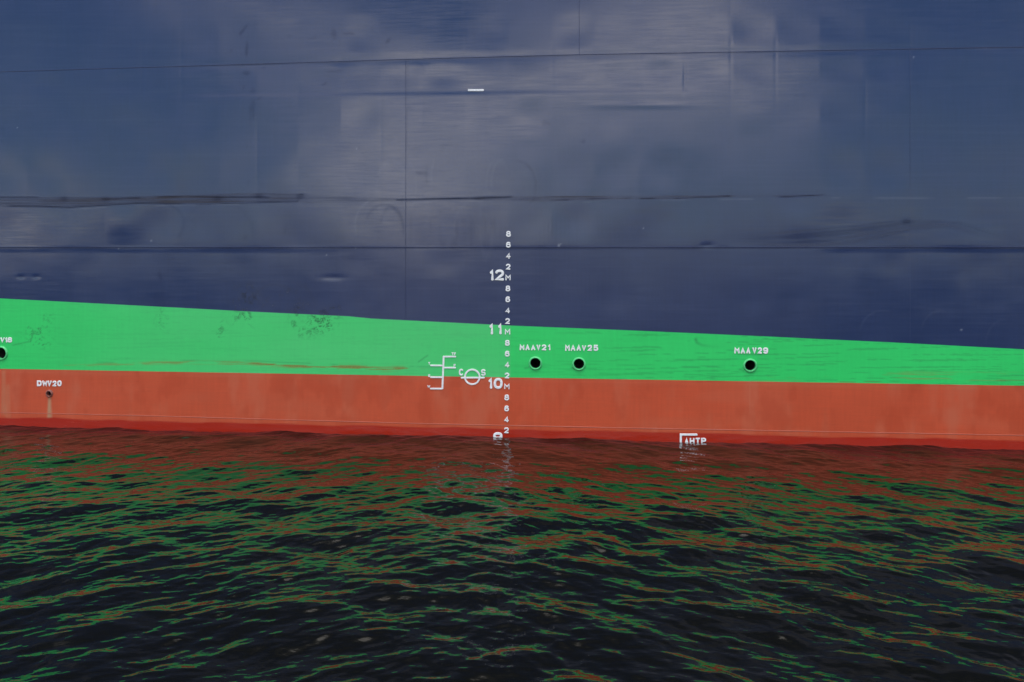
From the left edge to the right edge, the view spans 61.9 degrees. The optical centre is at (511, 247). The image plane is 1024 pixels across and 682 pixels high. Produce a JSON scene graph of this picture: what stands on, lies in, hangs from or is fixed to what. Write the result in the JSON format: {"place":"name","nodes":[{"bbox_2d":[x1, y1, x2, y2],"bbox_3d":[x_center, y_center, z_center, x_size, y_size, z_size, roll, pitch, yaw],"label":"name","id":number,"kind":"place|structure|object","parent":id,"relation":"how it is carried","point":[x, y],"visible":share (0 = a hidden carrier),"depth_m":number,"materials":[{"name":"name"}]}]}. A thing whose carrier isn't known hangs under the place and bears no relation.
{"place":"outdoors","nodes":[
{"label":"outdoors","id":0,"kind":"place"},
{"bbox_2d":[0,425,1023,681],"bbox_3d":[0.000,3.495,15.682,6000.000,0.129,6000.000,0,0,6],"label":"water","id":1,"kind":"structure","parent":0,"point":[132,555],"depth_m":9.53,"materials":[{"name":"black liquid"}]},
{"bbox_2d":[0,0,1023,449],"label":"cargo ship","id":2,"kind":"object","parent":1,"relation":"on","point":[792,222],"visible":0.86,"depth_m":15.67,"materials":[{"name":"blue paint"}]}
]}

